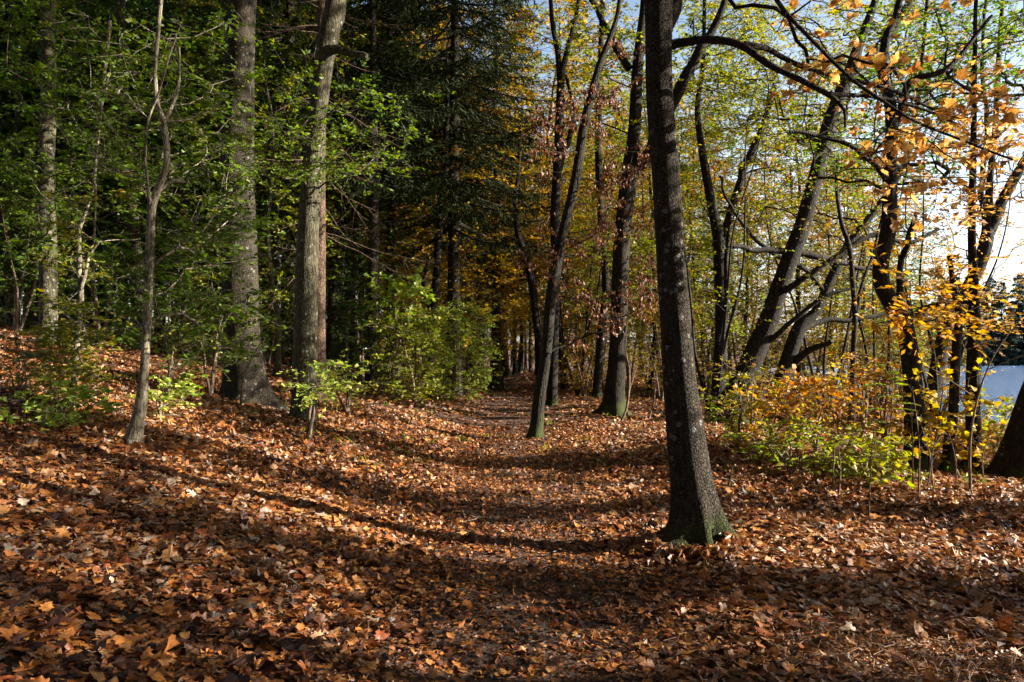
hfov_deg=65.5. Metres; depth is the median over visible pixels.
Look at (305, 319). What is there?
tree
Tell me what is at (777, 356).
leafy bush
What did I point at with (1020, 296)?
conifer
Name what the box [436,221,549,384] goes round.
leafy bush
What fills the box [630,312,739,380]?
leafy bush
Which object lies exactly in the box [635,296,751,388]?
leafy bush
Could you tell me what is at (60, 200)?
woodland tree
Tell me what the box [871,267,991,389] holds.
leafy bush
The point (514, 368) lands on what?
woodland tree
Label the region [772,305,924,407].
leafy bush
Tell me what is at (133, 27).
spruce tree
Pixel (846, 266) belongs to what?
woodland tree
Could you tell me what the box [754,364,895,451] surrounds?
undergrowth bush
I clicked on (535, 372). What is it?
woodland tree
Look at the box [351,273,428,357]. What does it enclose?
leafy bush
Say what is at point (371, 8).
spruce tree
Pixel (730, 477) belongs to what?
bare stem
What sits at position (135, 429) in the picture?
hornbeam sapling
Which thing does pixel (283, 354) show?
leafy bush
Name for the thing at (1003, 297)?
conifer
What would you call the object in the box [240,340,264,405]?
bare stem
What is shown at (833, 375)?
undergrowth bush
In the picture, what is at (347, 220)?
spruce tree
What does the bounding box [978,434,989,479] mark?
bare stem
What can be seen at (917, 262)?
woodland tree
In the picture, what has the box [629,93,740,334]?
woodland tree
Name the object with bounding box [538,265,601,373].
leafy bush
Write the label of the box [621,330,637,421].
bare stem
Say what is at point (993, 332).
conifer
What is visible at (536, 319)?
maple tree
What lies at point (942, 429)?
undergrowth bush
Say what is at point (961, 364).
conifer
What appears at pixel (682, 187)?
woodland tree
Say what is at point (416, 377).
maple bush
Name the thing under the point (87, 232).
woodland tree
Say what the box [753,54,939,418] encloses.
coppice tree
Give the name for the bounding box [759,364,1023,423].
lake
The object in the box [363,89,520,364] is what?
woodland tree
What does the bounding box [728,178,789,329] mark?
woodland tree
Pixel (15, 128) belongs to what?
woodland tree
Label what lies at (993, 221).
alder tree
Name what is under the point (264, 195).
woodland tree
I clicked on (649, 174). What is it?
woodland tree
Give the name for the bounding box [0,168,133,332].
leafy bush
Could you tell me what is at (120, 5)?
beech tree
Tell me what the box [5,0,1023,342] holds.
sky
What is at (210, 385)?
beech sapling
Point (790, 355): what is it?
maple tree
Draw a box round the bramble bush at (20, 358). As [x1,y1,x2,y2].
[0,329,79,404]
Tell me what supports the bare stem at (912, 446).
on the ground at (326, 640)
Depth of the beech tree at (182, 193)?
18.93 m
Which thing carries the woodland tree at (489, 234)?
on the ground at (326, 640)
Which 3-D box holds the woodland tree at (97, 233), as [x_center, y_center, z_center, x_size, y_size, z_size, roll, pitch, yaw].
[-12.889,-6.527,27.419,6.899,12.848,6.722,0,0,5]
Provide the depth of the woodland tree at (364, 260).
30.88 m
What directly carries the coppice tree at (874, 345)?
on the ground at (326, 640)
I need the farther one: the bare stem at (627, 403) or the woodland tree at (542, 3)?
the woodland tree at (542, 3)
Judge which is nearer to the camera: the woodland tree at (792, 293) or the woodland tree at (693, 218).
the woodland tree at (693, 218)
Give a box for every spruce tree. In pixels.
[0,0,63,205]
[0,0,135,321]
[0,12,38,313]
[7,0,153,324]
[56,11,177,323]
[85,0,220,332]
[122,1,281,333]
[133,0,306,343]
[150,0,386,356]
[198,0,329,344]
[214,0,446,400]
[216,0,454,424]
[219,0,289,409]
[257,0,433,354]
[258,36,413,372]
[268,0,479,389]
[292,0,492,377]
[326,0,566,395]
[340,0,485,357]
[415,0,580,389]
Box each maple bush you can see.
[352,296,457,403]
[409,294,504,402]
[558,337,608,395]
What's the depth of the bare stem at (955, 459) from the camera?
9.02 m
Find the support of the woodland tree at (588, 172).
on the ground at (326, 640)
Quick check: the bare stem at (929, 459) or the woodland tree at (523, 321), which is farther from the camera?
the woodland tree at (523, 321)
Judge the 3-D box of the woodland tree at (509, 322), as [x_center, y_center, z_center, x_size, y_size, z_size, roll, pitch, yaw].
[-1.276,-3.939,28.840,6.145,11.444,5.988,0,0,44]
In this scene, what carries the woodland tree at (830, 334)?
on the ground at (326, 640)
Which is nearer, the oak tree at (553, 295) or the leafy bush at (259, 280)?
the oak tree at (553, 295)
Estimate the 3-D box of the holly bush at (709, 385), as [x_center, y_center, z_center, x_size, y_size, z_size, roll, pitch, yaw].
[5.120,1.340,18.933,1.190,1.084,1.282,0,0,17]
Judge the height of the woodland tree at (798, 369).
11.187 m
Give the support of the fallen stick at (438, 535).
on the ground at (326, 640)
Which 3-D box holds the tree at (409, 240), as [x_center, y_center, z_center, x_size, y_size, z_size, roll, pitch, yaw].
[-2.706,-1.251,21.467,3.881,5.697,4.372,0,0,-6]
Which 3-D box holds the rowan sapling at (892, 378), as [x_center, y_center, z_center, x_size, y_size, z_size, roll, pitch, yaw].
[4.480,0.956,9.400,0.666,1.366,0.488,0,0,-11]
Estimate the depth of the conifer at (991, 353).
101.60 m
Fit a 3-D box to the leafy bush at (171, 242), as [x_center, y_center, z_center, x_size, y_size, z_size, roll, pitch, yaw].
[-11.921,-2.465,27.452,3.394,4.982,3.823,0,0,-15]
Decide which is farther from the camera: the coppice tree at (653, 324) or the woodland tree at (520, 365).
the woodland tree at (520, 365)
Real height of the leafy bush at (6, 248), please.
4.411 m
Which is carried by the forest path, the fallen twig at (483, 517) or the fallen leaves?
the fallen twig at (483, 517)
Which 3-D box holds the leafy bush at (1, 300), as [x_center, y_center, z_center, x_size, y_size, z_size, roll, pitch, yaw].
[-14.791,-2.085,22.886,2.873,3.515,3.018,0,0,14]
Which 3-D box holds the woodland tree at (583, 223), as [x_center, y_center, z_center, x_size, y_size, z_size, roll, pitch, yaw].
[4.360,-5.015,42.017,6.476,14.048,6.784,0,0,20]
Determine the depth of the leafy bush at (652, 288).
23.50 m
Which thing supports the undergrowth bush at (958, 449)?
on the ground at (326, 640)
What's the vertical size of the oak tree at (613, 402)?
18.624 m
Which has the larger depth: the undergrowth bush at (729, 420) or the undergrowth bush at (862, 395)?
the undergrowth bush at (862, 395)
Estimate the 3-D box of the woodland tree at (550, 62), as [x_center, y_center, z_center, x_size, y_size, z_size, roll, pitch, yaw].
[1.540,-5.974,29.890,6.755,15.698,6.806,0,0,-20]
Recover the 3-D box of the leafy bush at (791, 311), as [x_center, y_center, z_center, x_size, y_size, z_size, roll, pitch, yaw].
[8.909,-1.072,25.422,4.741,6.959,5.341,0,0,-1]
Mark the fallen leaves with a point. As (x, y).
(974, 534)
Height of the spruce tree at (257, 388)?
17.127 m
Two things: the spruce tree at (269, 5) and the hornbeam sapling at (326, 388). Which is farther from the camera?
the spruce tree at (269, 5)
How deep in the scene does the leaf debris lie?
4.26 m
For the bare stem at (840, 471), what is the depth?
8.57 m
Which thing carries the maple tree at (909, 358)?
on the ground at (326, 640)
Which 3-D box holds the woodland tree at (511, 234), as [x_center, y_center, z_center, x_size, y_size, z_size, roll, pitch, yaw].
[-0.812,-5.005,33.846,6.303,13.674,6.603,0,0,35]
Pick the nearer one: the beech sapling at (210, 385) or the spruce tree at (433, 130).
the beech sapling at (210, 385)
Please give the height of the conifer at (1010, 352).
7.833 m
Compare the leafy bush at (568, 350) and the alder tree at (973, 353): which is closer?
the alder tree at (973, 353)
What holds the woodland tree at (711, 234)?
on the ground at (326, 640)
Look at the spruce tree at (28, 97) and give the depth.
23.75 m
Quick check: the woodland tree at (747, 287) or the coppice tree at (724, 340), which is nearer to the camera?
the coppice tree at (724, 340)
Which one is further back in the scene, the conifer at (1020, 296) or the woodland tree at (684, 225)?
the conifer at (1020, 296)
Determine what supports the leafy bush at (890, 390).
on the ground at (326, 640)
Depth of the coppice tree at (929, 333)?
19.75 m
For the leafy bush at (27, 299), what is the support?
on the ground at (326, 640)
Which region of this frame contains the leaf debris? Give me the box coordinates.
[0,374,1023,681]
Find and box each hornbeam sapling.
[7,0,291,445]
[8,20,141,406]
[276,348,368,436]
[318,364,381,410]
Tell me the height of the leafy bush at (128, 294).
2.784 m
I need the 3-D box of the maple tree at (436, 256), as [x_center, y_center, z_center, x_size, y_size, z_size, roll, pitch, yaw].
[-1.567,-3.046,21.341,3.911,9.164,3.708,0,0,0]
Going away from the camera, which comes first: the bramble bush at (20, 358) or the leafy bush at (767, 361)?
the bramble bush at (20, 358)
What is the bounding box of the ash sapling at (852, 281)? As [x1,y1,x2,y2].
[778,160,913,430]
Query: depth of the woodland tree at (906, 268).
39.41 m
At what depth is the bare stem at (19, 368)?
7.48 m
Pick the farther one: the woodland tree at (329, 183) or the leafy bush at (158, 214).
the woodland tree at (329, 183)
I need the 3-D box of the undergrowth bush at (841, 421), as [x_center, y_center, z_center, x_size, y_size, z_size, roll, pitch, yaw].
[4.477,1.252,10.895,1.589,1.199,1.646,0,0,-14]
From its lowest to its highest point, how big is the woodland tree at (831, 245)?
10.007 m
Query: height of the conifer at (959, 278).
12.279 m
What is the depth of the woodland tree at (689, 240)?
31.17 m
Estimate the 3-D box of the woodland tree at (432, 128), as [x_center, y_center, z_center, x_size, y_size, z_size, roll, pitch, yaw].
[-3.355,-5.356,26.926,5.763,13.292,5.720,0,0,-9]
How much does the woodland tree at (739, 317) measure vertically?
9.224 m
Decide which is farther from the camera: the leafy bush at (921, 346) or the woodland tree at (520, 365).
the woodland tree at (520, 365)
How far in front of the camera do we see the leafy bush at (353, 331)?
24.93 m
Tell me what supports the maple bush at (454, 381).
on the ground at (326, 640)
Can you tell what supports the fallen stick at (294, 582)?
on the ground at (326, 640)
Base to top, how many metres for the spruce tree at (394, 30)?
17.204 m
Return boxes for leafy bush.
[0,110,185,345]
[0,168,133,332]
[0,189,22,291]
[0,211,38,312]
[0,249,104,329]
[16,237,126,322]
[83,247,179,339]
[88,259,221,352]
[115,203,211,320]
[116,195,221,346]
[117,197,212,333]
[173,237,294,361]
[201,263,295,365]
[220,196,326,360]
[280,266,367,369]
[326,232,414,356]
[326,292,402,363]
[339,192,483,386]
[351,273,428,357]
[354,274,445,365]
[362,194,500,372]
[380,242,461,354]
[402,262,510,369]
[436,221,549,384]
[436,304,491,373]
[468,286,531,368]
[517,228,632,381]
[529,308,596,387]
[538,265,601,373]
[561,310,626,384]
[569,305,609,372]
[575,219,711,378]
[580,229,704,382]
[626,317,661,384]
[627,294,711,400]
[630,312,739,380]
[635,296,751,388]
[656,230,786,375]
[657,254,751,390]
[694,316,768,387]
[697,303,829,400]
[728,202,878,397]
[730,322,843,393]
[730,327,794,395]
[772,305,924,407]
[779,338,842,388]
[781,323,891,399]
[783,197,932,404]
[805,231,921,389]
[834,320,948,402]
[837,327,948,401]
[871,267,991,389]
[899,350,965,398]
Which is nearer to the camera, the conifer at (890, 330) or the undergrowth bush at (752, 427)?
the undergrowth bush at (752, 427)
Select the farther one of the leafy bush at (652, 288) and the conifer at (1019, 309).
the conifer at (1019, 309)
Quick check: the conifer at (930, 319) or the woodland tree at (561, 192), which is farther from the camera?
the conifer at (930, 319)
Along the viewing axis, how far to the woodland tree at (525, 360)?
45.97 m
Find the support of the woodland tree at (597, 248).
on the ground at (326, 640)
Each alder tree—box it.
[836,239,1016,474]
[861,0,1023,419]
[864,0,1023,471]
[977,381,1023,481]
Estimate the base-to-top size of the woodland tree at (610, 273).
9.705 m
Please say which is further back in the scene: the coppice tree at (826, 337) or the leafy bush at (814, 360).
the leafy bush at (814, 360)
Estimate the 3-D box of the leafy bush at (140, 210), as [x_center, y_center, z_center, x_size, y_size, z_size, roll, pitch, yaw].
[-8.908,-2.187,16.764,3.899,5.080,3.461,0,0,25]
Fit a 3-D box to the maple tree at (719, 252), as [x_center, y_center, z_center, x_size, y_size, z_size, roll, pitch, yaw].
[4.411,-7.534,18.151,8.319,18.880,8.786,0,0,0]
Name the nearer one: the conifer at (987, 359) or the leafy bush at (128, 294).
the leafy bush at (128, 294)
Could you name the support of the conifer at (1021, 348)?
on the ground at (326, 640)
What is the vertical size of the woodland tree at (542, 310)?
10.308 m
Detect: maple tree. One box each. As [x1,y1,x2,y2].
[393,44,525,392]
[480,0,630,406]
[485,115,586,394]
[540,0,654,397]
[645,0,1023,547]
[659,0,808,412]
[685,0,946,422]
[689,0,952,424]
[772,0,1023,470]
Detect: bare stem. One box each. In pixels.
[0,313,25,421]
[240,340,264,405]
[295,386,313,439]
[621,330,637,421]
[648,363,662,418]
[728,465,732,486]
[831,435,850,489]
[838,441,852,493]
[852,426,874,515]
[895,402,913,483]
[908,385,928,497]
[917,426,930,485]
[922,313,1022,491]
[931,421,941,489]
[949,426,964,485]
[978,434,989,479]
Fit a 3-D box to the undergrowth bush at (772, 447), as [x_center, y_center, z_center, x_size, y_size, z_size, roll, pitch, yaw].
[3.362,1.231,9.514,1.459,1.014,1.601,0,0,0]
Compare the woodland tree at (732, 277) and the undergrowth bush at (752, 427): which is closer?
the undergrowth bush at (752, 427)
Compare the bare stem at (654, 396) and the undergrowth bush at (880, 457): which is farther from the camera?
the bare stem at (654, 396)
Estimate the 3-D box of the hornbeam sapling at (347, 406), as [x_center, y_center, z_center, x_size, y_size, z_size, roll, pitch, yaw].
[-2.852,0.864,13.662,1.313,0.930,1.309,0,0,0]
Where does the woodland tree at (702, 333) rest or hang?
on the ground at (326, 640)
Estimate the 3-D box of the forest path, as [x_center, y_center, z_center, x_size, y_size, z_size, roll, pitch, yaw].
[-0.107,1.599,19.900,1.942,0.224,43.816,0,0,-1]
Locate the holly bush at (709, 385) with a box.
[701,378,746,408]
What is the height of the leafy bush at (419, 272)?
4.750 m
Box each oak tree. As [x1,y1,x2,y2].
[513,0,658,438]
[553,0,782,417]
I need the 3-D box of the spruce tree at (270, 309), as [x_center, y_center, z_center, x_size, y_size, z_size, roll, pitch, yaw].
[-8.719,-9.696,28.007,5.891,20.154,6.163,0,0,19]
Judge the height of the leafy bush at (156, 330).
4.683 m
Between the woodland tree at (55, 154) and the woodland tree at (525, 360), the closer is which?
the woodland tree at (55, 154)
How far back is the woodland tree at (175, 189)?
28.82 m
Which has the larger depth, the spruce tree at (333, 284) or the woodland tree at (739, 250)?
the woodland tree at (739, 250)
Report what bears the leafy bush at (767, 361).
on the ground at (326, 640)
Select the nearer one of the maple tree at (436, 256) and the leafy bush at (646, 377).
the maple tree at (436, 256)
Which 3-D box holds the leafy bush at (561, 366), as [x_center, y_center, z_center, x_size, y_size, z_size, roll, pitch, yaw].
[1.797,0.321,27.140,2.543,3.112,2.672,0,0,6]
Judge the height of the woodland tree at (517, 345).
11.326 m
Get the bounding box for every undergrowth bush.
[697,366,788,453]
[701,353,797,424]
[721,383,842,450]
[721,403,861,474]
[749,365,859,423]
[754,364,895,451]
[767,388,894,463]
[805,425,937,488]
[806,352,903,428]
[813,352,968,452]
[850,344,1013,466]
[903,422,1006,468]
[928,383,1015,453]
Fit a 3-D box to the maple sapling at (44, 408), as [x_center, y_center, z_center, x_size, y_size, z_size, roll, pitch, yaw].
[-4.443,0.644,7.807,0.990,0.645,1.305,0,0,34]
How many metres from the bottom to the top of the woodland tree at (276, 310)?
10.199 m
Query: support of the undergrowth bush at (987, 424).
on the ground at (326, 640)
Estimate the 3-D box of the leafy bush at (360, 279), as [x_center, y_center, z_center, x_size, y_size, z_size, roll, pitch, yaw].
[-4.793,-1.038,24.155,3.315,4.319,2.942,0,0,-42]
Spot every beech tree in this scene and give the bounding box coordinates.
[0,0,150,343]
[55,0,225,350]
[129,0,269,353]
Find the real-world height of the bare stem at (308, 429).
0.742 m
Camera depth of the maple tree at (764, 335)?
16.75 m
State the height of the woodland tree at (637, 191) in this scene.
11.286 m
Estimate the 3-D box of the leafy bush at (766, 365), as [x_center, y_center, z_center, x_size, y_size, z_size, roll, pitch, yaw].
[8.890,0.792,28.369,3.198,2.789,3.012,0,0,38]
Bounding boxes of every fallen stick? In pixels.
[279,576,299,586]
[437,532,459,536]
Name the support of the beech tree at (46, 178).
on the ground at (326, 640)
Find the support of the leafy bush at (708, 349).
on the ground at (326, 640)
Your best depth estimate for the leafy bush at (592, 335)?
28.91 m
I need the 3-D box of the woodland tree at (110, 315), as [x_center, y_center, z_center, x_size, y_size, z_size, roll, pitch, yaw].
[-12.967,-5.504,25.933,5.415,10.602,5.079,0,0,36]
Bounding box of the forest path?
[392,371,690,681]
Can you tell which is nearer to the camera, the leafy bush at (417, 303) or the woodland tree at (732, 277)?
the leafy bush at (417, 303)
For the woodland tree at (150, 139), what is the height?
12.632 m
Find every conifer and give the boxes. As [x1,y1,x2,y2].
[870,276,897,362]
[911,299,930,365]
[915,302,931,363]
[923,300,933,360]
[924,295,963,365]
[943,277,967,355]
[961,308,1002,365]
[962,309,993,365]
[980,276,1017,364]
[982,298,1001,356]
[992,281,1015,363]
[994,307,1023,365]
[999,274,1023,361]
[1012,321,1023,364]
[1015,277,1023,347]
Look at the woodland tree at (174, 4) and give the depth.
19.53 m
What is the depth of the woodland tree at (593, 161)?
35.74 m
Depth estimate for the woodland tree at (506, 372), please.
34.82 m
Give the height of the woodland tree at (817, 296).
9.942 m
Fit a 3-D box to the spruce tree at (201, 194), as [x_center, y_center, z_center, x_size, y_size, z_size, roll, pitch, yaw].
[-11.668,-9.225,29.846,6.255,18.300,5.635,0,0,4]
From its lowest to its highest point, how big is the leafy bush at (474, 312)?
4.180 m
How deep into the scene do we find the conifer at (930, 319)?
103.70 m
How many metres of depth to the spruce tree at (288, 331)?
23.78 m
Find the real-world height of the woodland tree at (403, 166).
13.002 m
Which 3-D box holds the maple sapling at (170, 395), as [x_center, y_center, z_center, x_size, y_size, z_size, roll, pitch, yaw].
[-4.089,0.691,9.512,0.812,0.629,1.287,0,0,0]
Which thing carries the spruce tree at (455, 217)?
on the ground at (326, 640)
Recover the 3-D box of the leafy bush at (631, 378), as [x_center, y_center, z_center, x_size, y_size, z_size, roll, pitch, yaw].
[5.233,-1.130,30.393,4.719,6.149,4.189,0,0,-14]
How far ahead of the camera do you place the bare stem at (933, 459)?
8.62 m
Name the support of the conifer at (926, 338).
on the ground at (326, 640)
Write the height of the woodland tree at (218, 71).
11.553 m
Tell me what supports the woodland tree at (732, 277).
on the ground at (326, 640)
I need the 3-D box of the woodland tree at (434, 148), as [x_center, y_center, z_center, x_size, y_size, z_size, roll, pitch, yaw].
[-3.308,-5.437,28.784,7.172,13.708,7.361,0,0,-16]
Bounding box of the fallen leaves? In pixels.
[0,314,1023,681]
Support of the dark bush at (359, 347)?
on the ground at (326, 640)
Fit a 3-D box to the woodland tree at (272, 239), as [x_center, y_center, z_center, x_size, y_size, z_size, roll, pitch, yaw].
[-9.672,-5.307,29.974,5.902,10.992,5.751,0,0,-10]
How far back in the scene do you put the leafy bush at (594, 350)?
35.80 m
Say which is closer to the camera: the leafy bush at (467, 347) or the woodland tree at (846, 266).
the leafy bush at (467, 347)
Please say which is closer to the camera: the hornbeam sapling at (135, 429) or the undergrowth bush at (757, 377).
the hornbeam sapling at (135, 429)
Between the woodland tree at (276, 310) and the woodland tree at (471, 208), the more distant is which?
the woodland tree at (471, 208)
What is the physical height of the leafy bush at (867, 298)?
6.832 m
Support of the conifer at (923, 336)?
on the ground at (326, 640)
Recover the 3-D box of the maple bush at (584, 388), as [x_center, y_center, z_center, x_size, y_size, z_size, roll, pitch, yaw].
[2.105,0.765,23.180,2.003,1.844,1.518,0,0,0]
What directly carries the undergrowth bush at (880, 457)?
on the ground at (326, 640)
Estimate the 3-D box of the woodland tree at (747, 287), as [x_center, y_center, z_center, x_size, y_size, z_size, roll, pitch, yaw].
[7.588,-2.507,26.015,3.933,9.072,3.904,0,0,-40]
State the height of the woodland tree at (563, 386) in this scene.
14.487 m
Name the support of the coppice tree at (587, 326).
on the ground at (326, 640)
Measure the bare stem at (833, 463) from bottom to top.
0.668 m
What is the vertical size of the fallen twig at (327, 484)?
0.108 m
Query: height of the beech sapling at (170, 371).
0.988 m
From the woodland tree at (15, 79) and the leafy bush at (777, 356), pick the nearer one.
the woodland tree at (15, 79)
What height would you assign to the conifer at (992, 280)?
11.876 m
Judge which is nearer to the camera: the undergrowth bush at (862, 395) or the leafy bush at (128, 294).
the undergrowth bush at (862, 395)
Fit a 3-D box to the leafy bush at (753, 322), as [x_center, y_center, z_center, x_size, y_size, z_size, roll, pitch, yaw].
[7.254,-0.841,27.717,4.637,6.042,4.116,0,0,-2]
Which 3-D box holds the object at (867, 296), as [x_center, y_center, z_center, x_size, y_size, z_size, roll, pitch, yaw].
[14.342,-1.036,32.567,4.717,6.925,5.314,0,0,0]
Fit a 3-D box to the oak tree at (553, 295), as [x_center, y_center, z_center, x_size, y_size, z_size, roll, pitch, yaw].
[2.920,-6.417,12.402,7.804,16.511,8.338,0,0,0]
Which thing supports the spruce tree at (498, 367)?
on the ground at (326, 640)
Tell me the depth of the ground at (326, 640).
4.94 m
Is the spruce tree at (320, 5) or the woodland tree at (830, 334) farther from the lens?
the woodland tree at (830, 334)
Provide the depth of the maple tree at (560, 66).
19.28 m
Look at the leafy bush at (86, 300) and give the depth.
24.76 m
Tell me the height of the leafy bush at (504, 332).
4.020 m
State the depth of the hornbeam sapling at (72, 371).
8.77 m
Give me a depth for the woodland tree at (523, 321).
43.91 m
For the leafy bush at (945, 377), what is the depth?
26.67 m
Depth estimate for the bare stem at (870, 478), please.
7.46 m
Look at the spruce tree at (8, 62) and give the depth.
22.07 m
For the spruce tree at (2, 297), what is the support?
on the ground at (326, 640)
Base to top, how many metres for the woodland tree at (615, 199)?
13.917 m
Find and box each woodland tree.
[0,0,74,219]
[0,0,144,324]
[0,0,156,321]
[0,0,195,326]
[0,2,139,318]
[0,43,109,294]
[26,0,201,324]
[40,0,215,320]
[56,6,175,326]
[76,0,276,343]
[85,0,313,355]
[91,7,214,309]
[102,0,277,329]
[115,0,399,360]
[160,0,397,377]
[197,98,281,323]
[221,3,384,311]
[255,0,448,371]
[257,0,467,360]
[326,144,430,346]
[328,2,512,370]
[338,26,472,366]
[341,0,490,367]
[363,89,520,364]
[385,54,525,349]
[395,0,554,378]
[401,78,550,381]
[406,89,535,331]
[446,88,561,366]
[468,0,647,389]
[482,0,642,381]
[487,218,542,367]
[488,121,612,370]
[488,181,538,364]
[490,216,531,374]
[492,154,535,376]
[505,116,629,377]
[507,112,588,305]
[508,217,541,369]
[513,232,543,372]
[515,234,543,375]
[517,259,538,372]
[519,202,585,371]
[534,62,652,375]
[540,114,620,368]
[540,145,640,362]
[570,46,739,391]
[575,66,749,382]
[576,132,701,378]
[578,91,679,375]
[578,200,643,362]
[597,105,705,376]
[610,122,731,343]
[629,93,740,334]
[631,99,761,391]
[637,186,739,339]
[681,153,764,366]
[683,131,796,352]
[686,171,784,368]
[709,148,830,387]
[716,54,872,400]
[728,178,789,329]
[752,229,819,355]
[779,119,912,402]
[788,233,850,373]
[789,107,927,402]
[801,163,896,382]
[842,194,943,397]
[865,206,956,396]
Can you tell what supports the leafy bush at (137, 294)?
on the ground at (326, 640)
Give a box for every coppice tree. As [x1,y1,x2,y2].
[534,112,656,395]
[587,66,766,384]
[653,37,859,415]
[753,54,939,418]
[761,69,931,418]
[833,57,1010,416]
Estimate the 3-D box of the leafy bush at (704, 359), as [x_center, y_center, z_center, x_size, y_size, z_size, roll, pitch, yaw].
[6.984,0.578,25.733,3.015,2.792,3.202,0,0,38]
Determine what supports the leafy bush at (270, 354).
on the ground at (326, 640)
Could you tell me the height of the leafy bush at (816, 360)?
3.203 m
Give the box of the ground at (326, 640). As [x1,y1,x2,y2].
[0,320,1023,681]
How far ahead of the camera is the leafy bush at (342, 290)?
21.84 m
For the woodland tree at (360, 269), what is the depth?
25.63 m
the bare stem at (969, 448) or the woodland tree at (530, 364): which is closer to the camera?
the bare stem at (969, 448)
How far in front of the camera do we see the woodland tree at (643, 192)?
37.74 m
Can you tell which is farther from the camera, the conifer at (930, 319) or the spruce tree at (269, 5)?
the conifer at (930, 319)
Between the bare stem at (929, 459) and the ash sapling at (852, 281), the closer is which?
the bare stem at (929, 459)
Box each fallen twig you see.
[308,479,344,491]
[464,515,497,521]
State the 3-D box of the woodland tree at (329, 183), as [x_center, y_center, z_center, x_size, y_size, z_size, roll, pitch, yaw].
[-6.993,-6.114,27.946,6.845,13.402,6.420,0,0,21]
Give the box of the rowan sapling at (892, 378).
[858,364,920,476]
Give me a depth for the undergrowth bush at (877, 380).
10.77 m
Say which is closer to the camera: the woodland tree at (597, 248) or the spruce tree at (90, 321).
the spruce tree at (90, 321)
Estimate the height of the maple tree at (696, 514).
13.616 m
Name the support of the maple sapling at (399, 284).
on the ground at (326, 640)
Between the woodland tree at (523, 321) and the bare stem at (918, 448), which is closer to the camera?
the bare stem at (918, 448)
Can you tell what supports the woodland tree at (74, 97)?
on the ground at (326, 640)
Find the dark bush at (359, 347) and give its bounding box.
[326,294,399,387]
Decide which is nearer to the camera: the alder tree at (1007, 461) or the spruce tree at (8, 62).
the alder tree at (1007, 461)
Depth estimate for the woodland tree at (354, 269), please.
20.70 m
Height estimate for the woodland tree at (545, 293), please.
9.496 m
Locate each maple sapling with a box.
[0,375,125,431]
[125,372,207,418]
[362,266,438,395]
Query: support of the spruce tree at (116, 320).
on the ground at (326, 640)
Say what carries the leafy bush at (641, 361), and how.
on the ground at (326, 640)
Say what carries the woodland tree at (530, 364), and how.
on the ground at (326, 640)
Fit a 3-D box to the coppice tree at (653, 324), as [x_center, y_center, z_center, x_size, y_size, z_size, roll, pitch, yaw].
[4.700,-3.049,23.045,4.671,10.130,4.824,0,0,-28]
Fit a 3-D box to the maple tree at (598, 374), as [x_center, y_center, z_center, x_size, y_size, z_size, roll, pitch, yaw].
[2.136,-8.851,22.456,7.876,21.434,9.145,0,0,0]
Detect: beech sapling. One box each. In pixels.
[151,294,280,396]
[154,329,213,391]
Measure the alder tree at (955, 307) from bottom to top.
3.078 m
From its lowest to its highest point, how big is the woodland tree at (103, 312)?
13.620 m
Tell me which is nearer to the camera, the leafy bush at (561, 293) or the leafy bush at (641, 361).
the leafy bush at (641, 361)

